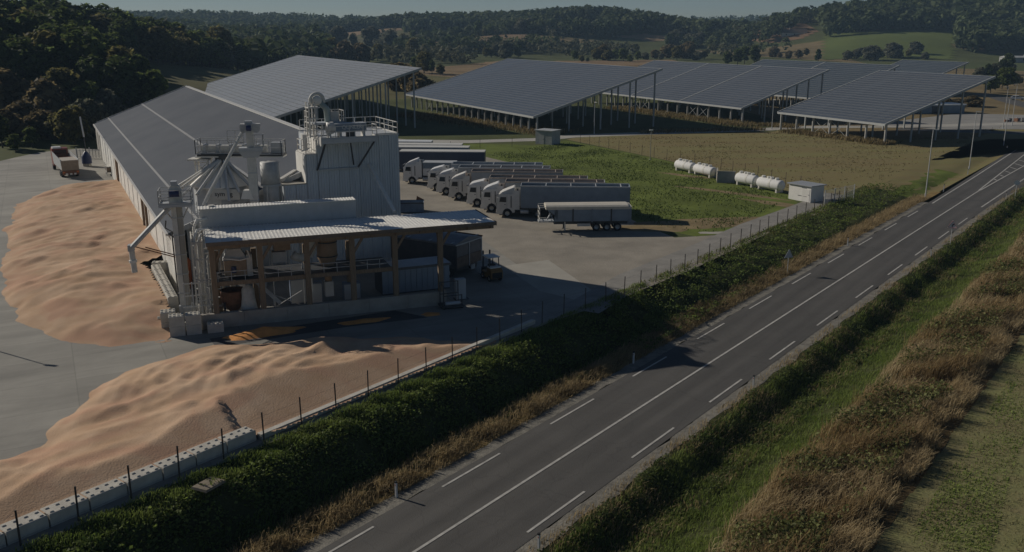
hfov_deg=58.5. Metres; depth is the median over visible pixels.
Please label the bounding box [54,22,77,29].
tree
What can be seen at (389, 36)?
tree
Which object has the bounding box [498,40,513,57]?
tree
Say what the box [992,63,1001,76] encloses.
tree
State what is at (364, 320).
grain spill
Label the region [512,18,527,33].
tree
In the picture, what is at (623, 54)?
shrub
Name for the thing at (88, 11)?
tree
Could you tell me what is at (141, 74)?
tree
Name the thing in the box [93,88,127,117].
tree
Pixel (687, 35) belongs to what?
tree
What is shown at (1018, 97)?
car
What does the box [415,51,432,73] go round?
shrub
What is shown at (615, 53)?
shrub
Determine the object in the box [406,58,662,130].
solar roof
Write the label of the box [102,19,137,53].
tree
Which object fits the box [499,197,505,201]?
side window
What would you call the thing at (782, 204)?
bare patch
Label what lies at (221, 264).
upright pipe
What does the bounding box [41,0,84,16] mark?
tree
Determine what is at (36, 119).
shrub
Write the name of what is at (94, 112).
tree
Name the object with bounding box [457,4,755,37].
wood
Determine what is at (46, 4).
tree
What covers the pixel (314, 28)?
tree
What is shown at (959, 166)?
field edge
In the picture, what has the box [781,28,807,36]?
house
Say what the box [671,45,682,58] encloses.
shrub
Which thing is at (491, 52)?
tree
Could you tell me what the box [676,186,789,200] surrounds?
bare patch
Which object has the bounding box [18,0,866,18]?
sky
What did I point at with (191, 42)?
tree
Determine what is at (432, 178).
lorry
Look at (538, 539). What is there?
delineator
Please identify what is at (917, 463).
pale reeds
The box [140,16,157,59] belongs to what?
tree
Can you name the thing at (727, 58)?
tree
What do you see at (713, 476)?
ivy cover
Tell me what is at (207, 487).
concrete slab
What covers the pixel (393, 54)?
valley thickets
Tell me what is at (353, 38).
tree
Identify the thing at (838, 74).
solar roof
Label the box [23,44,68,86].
tree
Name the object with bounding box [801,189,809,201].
door
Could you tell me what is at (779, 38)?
ploughed field
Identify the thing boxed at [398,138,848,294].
gravel yard
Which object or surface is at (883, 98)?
solar roof
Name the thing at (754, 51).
tree
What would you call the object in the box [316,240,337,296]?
cyclone
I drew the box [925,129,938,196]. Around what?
street lamp
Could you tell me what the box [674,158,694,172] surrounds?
gas tank
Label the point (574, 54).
shrub
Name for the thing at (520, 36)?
tan field
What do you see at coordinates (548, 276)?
concrete apron
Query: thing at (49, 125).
shrub
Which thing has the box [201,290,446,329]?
concrete wall
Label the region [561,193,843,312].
driveway
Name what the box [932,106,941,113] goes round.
door
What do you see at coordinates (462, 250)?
container trailer
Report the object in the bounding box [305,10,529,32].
wood
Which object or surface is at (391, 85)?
shrub
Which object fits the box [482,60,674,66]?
tan field
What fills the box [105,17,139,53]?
tree
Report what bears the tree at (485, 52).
on the ground at (202, 77)
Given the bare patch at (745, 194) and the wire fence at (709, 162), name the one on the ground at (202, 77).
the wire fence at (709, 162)
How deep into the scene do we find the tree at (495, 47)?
688.37 m
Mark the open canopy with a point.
(305, 233)
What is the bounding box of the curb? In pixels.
[257,319,534,439]
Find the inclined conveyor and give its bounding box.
[256,283,281,306]
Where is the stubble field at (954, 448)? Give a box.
[872,333,1023,551]
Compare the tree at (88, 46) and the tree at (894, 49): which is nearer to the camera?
the tree at (88, 46)
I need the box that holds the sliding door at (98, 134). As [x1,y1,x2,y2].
[98,134,101,157]
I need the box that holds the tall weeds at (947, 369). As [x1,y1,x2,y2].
[702,229,1023,551]
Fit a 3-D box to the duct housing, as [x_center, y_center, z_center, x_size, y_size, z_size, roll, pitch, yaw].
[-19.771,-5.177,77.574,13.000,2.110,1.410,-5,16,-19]
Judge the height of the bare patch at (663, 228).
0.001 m
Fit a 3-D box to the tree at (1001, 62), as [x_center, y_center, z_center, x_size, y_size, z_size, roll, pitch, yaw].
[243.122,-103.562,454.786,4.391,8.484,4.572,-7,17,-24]
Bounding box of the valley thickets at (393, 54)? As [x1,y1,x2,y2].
[325,12,816,62]
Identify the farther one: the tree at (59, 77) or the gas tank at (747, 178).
the tree at (59, 77)
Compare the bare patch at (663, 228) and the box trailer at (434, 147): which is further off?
the box trailer at (434, 147)
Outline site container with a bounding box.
[375,256,450,294]
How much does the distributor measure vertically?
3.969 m
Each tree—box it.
[0,0,23,14]
[0,8,10,16]
[0,17,27,38]
[0,34,42,85]
[0,37,25,49]
[0,46,9,67]
[0,67,30,108]
[6,7,49,25]
[14,10,48,37]
[21,76,73,113]
[23,0,38,8]
[23,28,76,62]
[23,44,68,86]
[29,4,50,15]
[29,23,62,44]
[39,2,57,8]
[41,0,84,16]
[42,16,58,25]
[43,67,81,97]
[44,6,89,30]
[50,29,105,80]
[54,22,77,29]
[66,26,104,51]
[69,80,98,105]
[69,98,109,140]
[70,4,88,19]
[70,54,115,96]
[79,3,98,13]
[82,8,100,20]
[87,12,111,30]
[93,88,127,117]
[94,3,112,15]
[97,55,145,107]
[99,7,140,30]
[101,42,116,60]
[101,45,133,75]
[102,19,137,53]
[102,31,119,42]
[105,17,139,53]
[109,35,127,47]
[111,88,133,108]
[122,12,133,21]
[126,11,139,21]
[128,54,152,103]
[134,72,144,100]
[137,69,168,102]
[138,21,155,60]
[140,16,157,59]
[155,18,176,61]
[167,25,184,63]
[175,22,186,63]
[175,31,196,64]
[181,37,198,65]
[185,30,202,65]
[192,29,204,36]
[200,36,216,66]
[205,25,236,68]
[232,36,244,70]
[235,41,239,70]
[235,49,250,70]
[252,47,263,68]
[258,43,274,64]
[271,50,287,62]
[309,24,323,32]
[327,25,348,43]
[330,39,357,60]
[349,33,357,44]
[353,42,371,61]
[360,26,379,46]
[370,44,383,60]
[381,30,397,45]
[406,37,419,51]
[427,39,435,49]
[482,47,488,56]
[489,48,494,57]
[490,42,499,56]
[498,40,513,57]
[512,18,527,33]
[514,45,521,56]
[576,7,584,19]
[668,29,683,45]
[683,33,693,38]
[722,51,733,63]
[733,48,743,64]
[740,45,749,63]
[749,45,761,62]
[814,49,821,59]
[842,50,853,59]
[851,49,862,58]
[862,45,881,60]
[883,42,903,57]
[905,50,911,56]
[908,41,924,53]
[920,52,929,58]
[972,67,987,75]
[985,63,992,74]
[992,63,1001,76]
[998,59,1005,67]
[1002,53,1015,67]
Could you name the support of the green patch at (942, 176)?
on the field edge
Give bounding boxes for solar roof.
[205,55,421,128]
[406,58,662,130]
[584,60,829,121]
[751,59,899,107]
[777,70,995,141]
[891,60,968,93]
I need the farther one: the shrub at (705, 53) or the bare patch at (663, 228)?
the shrub at (705, 53)
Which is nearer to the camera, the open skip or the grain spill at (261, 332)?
the grain spill at (261, 332)
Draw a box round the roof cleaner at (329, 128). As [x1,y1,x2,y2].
[325,122,366,137]
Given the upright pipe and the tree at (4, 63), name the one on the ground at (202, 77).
the tree at (4, 63)
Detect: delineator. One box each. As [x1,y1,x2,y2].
[394,481,397,497]
[537,532,540,548]
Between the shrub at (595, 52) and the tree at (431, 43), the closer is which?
the shrub at (595, 52)
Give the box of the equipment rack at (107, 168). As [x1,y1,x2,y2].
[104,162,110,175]
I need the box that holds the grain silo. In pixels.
[190,158,250,269]
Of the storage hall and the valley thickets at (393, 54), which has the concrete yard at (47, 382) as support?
the storage hall
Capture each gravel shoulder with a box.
[293,202,927,551]
[514,186,1023,551]
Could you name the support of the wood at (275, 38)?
on the ground at (202, 77)
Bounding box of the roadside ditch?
[542,187,1023,551]
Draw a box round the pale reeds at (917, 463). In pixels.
[817,292,1023,551]
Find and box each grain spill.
[223,326,304,340]
[337,317,390,324]
[421,312,439,315]
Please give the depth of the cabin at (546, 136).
186.08 m
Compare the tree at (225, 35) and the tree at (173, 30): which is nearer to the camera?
the tree at (173, 30)
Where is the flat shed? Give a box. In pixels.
[916,102,966,113]
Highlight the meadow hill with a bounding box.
[821,27,957,59]
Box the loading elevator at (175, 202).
[127,180,193,319]
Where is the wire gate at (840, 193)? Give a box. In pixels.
[824,184,854,204]
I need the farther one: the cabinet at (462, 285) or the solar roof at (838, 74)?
the solar roof at (838, 74)
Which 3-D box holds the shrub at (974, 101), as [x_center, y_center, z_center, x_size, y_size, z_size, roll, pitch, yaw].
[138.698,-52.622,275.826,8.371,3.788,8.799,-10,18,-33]
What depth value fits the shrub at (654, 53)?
673.00 m
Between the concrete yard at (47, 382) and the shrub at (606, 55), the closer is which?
the concrete yard at (47, 382)
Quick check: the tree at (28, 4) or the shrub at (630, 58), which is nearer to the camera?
the tree at (28, 4)
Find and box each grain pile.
[0,179,171,346]
[0,337,495,531]
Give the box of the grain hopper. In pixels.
[220,286,242,311]
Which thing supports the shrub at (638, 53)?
on the tan field at (627, 63)
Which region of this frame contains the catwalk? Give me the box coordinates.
[187,138,286,172]
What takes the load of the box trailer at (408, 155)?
on the gravel yard at (589, 257)
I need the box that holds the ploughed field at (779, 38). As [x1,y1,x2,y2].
[752,23,818,42]
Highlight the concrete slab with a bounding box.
[191,476,224,492]
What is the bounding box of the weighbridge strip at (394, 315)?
[210,310,426,344]
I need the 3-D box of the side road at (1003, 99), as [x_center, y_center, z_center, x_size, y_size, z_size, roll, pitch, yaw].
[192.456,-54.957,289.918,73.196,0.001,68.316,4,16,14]
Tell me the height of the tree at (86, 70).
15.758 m
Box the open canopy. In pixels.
[203,209,496,313]
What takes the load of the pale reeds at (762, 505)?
on the roadside ditch
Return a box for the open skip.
[400,196,423,212]
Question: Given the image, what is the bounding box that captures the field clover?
[900,362,1023,551]
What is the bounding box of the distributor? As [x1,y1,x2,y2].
[178,154,252,201]
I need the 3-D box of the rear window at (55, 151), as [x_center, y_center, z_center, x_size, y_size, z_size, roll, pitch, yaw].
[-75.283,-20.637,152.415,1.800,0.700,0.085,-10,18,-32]
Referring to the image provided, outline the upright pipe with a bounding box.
[216,210,226,307]
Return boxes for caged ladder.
[191,202,206,312]
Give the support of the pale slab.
on the concrete yard at (47, 382)
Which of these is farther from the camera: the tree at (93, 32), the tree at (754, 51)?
the tree at (754, 51)
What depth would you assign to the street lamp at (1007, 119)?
183.50 m
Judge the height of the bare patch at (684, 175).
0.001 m
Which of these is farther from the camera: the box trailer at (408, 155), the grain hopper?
the box trailer at (408, 155)
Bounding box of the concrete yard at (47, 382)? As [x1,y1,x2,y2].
[0,148,581,551]
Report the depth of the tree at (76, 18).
273.83 m
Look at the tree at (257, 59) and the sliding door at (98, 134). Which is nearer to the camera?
the sliding door at (98, 134)
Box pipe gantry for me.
[190,217,222,313]
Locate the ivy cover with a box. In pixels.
[536,186,1023,551]
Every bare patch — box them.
[621,224,709,231]
[634,217,758,227]
[657,172,709,178]
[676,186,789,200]
[698,231,722,233]
[738,198,814,210]
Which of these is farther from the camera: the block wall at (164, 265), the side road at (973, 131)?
the side road at (973, 131)
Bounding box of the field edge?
[866,129,1010,196]
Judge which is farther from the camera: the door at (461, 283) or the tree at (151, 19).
the tree at (151, 19)
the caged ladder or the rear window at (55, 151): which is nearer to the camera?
the caged ladder
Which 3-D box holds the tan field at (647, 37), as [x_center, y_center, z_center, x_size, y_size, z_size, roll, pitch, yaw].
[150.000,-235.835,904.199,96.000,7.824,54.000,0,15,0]
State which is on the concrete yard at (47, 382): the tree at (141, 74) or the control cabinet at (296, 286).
the control cabinet at (296, 286)
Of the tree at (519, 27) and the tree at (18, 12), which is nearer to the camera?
the tree at (18, 12)
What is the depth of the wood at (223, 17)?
1349.41 m
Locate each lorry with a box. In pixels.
[50,146,78,176]
[402,157,456,183]
[427,161,542,189]
[436,165,550,194]
[448,169,562,199]
[466,174,587,206]
[480,178,604,211]
[496,182,629,217]
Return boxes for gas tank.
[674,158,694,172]
[693,162,716,177]
[735,171,758,187]
[756,175,784,192]
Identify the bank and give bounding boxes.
[18,187,910,551]
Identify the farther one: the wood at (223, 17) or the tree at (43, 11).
the wood at (223, 17)
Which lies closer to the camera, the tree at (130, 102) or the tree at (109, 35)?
the tree at (130, 102)
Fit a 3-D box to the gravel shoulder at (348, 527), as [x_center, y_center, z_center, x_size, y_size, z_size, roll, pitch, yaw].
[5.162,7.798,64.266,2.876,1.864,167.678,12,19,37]
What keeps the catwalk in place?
on the grain silo
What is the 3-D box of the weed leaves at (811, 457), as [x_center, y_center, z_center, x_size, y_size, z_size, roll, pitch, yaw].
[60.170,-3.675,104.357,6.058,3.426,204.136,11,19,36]
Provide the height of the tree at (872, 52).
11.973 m
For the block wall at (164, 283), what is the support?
on the concrete yard at (47, 382)
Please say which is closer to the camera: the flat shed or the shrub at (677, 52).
the flat shed
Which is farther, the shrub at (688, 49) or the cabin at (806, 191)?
the shrub at (688, 49)
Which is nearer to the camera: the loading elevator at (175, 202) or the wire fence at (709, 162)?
the loading elevator at (175, 202)
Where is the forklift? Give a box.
[478,250,502,281]
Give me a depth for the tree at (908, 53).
663.21 m
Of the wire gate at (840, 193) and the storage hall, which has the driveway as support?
the wire gate at (840, 193)
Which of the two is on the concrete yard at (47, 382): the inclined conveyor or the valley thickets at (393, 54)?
the inclined conveyor
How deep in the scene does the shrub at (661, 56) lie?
657.15 m
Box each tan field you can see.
[345,28,401,34]
[476,34,542,43]
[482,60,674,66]
[615,33,666,41]
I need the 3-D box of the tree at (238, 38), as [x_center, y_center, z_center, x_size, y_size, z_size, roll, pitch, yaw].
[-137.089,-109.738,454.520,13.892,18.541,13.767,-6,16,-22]
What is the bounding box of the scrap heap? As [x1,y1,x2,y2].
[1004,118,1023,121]
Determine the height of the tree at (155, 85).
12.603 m
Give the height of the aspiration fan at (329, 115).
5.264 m
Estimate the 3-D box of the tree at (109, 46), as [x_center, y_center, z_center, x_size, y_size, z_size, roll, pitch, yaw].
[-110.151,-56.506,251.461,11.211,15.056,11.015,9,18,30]
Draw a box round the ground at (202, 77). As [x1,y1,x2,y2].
[0,23,1023,534]
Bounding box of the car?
[1011,95,1023,99]
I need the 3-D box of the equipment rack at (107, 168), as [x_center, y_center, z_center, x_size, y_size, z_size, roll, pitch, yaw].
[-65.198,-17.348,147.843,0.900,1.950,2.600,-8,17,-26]
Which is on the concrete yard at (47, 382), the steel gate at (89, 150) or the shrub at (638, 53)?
the steel gate at (89, 150)
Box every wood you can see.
[121,9,372,31]
[137,15,334,70]
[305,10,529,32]
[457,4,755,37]
[690,14,768,22]
[769,0,1023,35]
[951,0,1023,52]
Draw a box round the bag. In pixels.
[239,284,257,309]
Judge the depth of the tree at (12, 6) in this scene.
274.79 m
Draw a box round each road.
[317,149,1023,551]
[898,127,1023,133]
[971,93,1023,106]
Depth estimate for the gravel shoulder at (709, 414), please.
61.60 m
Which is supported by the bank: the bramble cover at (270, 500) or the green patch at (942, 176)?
the bramble cover at (270, 500)
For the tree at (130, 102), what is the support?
on the ground at (202, 77)
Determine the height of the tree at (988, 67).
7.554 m
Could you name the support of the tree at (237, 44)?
on the ground at (202, 77)
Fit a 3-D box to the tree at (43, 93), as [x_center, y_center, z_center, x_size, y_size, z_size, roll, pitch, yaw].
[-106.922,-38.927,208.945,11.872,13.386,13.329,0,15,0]
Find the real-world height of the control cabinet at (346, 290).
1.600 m
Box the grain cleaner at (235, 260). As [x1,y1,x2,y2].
[222,248,252,276]
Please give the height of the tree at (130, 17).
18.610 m
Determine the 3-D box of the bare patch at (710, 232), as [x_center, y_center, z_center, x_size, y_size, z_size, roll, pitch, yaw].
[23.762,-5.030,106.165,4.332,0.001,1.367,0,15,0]
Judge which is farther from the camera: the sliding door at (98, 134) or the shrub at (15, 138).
the shrub at (15, 138)
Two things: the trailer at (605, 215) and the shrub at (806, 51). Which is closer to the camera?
the trailer at (605, 215)
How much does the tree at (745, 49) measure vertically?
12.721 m
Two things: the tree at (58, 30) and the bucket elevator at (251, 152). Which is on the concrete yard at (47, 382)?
the bucket elevator at (251, 152)
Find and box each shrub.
[0,108,25,142]
[0,115,9,147]
[2,99,45,135]
[5,134,25,151]
[22,110,55,139]
[22,126,39,146]
[43,112,64,141]
[52,104,90,144]
[383,62,412,90]
[392,79,401,90]
[397,66,421,92]
[406,71,435,92]
[410,55,416,66]
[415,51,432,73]
[429,60,434,70]
[435,64,444,73]
[571,51,578,58]
[591,48,600,59]
[598,44,611,59]
[601,50,612,59]
[611,50,618,58]
[618,48,628,60]
[627,55,633,61]
[634,51,642,60]
[641,52,648,59]
[650,49,659,58]
[658,53,664,59]
[659,44,677,57]
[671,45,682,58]
[680,41,695,58]
[691,51,703,59]
[702,50,707,57]
[768,46,780,56]
[785,50,792,58]
[794,49,803,57]
[803,48,809,54]
[957,95,982,106]
[983,75,999,92]
[997,67,1011,88]
[1002,67,1018,88]
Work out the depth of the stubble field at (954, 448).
52.46 m
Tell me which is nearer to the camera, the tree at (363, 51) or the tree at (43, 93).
the tree at (43, 93)
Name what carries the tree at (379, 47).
on the ground at (202, 77)
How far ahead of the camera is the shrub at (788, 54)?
672.41 m
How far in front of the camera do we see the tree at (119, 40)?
286.92 m
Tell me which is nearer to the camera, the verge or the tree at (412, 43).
the verge
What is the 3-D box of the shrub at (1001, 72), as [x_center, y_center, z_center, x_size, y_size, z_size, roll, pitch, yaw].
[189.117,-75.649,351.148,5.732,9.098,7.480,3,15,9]
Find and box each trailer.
[390,231,482,277]
[398,140,432,142]
[399,142,462,144]
[399,145,469,165]
[399,149,485,169]
[538,202,631,230]
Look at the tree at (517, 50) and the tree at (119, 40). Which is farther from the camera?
the tree at (517, 50)
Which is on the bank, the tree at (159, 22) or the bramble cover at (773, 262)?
the bramble cover at (773, 262)
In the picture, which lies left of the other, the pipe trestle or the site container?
the pipe trestle
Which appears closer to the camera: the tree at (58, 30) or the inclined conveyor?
the inclined conveyor
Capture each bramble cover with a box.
[53,290,668,551]
[590,181,914,349]
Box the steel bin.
[260,161,286,283]
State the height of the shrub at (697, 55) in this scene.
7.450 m
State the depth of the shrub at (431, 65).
463.97 m
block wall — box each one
[0,426,255,548]
[151,260,168,277]
[151,264,179,312]
[157,308,201,336]
[207,320,223,333]
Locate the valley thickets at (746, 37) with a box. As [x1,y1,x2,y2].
[319,12,802,51]
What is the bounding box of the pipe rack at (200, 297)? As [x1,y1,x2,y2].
[181,281,211,313]
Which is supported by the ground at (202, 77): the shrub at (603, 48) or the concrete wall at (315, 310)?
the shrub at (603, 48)
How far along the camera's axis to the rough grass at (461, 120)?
219.60 m
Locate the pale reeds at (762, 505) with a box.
[705,233,1023,551]
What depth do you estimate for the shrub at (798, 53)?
679.23 m
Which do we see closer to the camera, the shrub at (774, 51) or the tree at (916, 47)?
the tree at (916, 47)
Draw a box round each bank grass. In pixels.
[606,185,879,308]
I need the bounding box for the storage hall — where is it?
[93,85,305,291]
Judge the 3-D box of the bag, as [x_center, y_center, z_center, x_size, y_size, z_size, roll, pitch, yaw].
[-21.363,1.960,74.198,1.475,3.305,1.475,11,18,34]
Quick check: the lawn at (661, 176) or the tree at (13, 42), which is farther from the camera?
the tree at (13, 42)
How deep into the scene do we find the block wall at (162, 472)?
46.35 m
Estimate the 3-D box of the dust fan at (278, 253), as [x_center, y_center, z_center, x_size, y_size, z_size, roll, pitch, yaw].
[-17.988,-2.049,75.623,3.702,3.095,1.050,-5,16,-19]
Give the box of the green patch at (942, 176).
[894,169,957,197]
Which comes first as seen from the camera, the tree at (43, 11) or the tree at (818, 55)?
the tree at (43, 11)
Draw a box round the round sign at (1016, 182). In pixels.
[1014,180,1019,195]
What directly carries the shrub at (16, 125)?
on the ground at (202, 77)
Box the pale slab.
[184,301,240,327]
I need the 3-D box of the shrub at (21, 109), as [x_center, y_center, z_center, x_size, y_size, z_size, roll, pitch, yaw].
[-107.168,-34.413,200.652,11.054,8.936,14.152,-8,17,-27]
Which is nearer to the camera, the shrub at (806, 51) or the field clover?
the field clover
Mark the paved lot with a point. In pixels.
(967, 118)
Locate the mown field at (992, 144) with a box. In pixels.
[567,129,1023,194]
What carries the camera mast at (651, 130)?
on the lawn at (661, 176)
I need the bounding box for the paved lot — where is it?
[889,113,1023,128]
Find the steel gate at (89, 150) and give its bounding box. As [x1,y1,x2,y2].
[75,147,99,157]
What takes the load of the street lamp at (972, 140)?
on the field edge
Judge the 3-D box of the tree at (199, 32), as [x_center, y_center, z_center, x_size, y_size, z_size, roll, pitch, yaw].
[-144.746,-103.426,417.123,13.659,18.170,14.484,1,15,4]
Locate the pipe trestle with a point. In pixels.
(294, 295)
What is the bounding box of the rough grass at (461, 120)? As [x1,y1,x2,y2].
[394,105,902,144]
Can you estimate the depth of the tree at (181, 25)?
393.53 m
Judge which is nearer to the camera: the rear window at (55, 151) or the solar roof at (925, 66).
the rear window at (55, 151)
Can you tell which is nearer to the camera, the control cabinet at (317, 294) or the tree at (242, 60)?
the control cabinet at (317, 294)
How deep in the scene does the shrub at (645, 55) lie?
655.84 m
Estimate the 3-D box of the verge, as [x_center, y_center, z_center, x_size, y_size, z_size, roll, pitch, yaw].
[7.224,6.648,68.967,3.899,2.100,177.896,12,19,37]
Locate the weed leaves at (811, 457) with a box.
[722,230,1023,551]
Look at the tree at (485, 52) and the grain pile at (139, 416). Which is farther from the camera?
the tree at (485, 52)
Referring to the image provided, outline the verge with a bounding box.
[274,192,939,551]
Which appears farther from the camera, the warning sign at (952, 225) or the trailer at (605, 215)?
the trailer at (605, 215)
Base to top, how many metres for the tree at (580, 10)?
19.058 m
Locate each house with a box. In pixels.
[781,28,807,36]
[999,56,1023,62]
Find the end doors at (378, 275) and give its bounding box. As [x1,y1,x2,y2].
[375,272,382,293]
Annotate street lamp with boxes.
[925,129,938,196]
[968,111,981,168]
[1002,87,1008,128]
[1003,98,1013,144]
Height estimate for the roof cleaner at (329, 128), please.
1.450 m
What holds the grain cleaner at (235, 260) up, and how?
on the open canopy
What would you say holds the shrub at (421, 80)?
on the ground at (202, 77)
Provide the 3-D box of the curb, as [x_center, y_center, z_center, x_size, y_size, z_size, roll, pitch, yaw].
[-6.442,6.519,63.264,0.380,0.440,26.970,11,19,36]
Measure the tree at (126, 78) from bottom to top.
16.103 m
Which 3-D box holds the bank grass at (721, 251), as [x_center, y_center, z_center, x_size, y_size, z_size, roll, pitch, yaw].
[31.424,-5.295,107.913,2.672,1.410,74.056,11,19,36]
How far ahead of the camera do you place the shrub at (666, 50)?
685.61 m
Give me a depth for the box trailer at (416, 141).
158.01 m
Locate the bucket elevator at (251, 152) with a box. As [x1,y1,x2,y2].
[202,120,267,286]
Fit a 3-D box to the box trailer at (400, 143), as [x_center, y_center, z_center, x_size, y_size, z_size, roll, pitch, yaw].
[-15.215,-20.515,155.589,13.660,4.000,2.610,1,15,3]
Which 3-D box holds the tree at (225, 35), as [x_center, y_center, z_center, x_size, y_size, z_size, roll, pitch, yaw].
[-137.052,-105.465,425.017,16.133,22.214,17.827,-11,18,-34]
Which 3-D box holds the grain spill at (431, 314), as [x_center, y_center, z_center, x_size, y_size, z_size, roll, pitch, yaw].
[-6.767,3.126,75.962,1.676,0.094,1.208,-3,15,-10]
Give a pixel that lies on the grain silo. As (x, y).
(218, 195)
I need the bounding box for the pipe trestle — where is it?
[274,279,313,306]
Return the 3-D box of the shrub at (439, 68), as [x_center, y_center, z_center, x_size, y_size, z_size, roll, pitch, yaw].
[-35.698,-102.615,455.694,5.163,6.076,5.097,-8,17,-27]
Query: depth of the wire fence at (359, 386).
58.45 m
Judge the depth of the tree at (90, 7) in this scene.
347.96 m
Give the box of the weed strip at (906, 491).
[728,260,1023,551]
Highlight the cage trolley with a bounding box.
[438,280,463,309]
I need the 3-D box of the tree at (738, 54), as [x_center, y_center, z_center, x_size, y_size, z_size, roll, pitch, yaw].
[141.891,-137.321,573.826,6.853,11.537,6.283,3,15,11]
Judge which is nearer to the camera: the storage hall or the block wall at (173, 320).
the block wall at (173, 320)
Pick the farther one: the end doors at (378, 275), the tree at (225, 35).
the tree at (225, 35)
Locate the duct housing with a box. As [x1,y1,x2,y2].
[197,197,355,232]
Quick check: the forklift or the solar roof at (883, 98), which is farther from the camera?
the solar roof at (883, 98)
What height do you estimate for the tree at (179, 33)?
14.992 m
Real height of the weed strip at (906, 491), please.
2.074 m
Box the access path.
[433,122,1023,142]
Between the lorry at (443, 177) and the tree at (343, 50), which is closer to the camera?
the lorry at (443, 177)
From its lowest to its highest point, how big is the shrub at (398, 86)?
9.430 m
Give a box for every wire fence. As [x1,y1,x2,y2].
[1,190,846,546]
[580,134,819,184]
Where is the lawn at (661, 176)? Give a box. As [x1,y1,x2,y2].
[463,141,797,235]
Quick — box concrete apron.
[504,260,589,298]
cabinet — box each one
[289,279,306,304]
[311,280,322,302]
[342,280,360,299]
[453,277,468,300]
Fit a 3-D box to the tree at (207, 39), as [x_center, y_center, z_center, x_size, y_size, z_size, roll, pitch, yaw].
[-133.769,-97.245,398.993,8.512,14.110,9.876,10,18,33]
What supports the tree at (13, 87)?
on the ground at (202, 77)
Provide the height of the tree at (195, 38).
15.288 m
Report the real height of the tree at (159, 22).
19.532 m
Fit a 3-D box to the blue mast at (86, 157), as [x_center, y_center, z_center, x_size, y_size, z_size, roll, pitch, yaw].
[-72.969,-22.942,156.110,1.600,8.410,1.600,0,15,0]
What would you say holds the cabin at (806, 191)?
on the ground at (202, 77)
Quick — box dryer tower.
[279,116,400,264]
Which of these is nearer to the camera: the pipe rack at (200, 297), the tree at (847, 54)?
the pipe rack at (200, 297)
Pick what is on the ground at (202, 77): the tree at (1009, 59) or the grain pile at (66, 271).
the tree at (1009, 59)
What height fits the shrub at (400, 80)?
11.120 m
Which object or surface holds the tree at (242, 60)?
on the ground at (202, 77)
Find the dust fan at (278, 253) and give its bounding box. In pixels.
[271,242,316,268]
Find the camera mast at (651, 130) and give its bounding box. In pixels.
[649,129,652,159]
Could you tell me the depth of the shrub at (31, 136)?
181.07 m
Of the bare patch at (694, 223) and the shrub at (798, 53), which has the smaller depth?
the bare patch at (694, 223)
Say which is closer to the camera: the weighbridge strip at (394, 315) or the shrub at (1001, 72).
the weighbridge strip at (394, 315)
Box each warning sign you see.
[785,250,792,271]
[948,220,956,243]
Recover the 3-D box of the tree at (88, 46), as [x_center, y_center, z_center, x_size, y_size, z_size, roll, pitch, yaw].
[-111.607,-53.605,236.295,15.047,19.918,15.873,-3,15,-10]
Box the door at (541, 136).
[539,133,543,143]
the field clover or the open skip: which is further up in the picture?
the open skip
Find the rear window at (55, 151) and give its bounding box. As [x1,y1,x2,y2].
[54,150,65,153]
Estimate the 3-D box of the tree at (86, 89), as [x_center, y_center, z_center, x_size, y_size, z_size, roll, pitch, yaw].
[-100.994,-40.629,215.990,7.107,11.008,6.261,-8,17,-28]
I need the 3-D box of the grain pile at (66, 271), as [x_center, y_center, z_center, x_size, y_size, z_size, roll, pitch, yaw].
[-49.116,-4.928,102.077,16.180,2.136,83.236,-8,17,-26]
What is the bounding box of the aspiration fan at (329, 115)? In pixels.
[301,92,343,151]
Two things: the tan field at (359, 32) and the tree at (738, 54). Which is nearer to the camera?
the tree at (738, 54)
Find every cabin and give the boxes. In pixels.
[535,128,561,144]
[787,181,826,202]
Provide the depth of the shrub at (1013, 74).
348.87 m
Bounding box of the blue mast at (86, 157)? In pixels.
[79,117,91,165]
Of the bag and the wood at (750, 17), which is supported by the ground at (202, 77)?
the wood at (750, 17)
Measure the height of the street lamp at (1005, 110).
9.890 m
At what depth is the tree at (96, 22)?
324.51 m
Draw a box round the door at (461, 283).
[456,280,465,298]

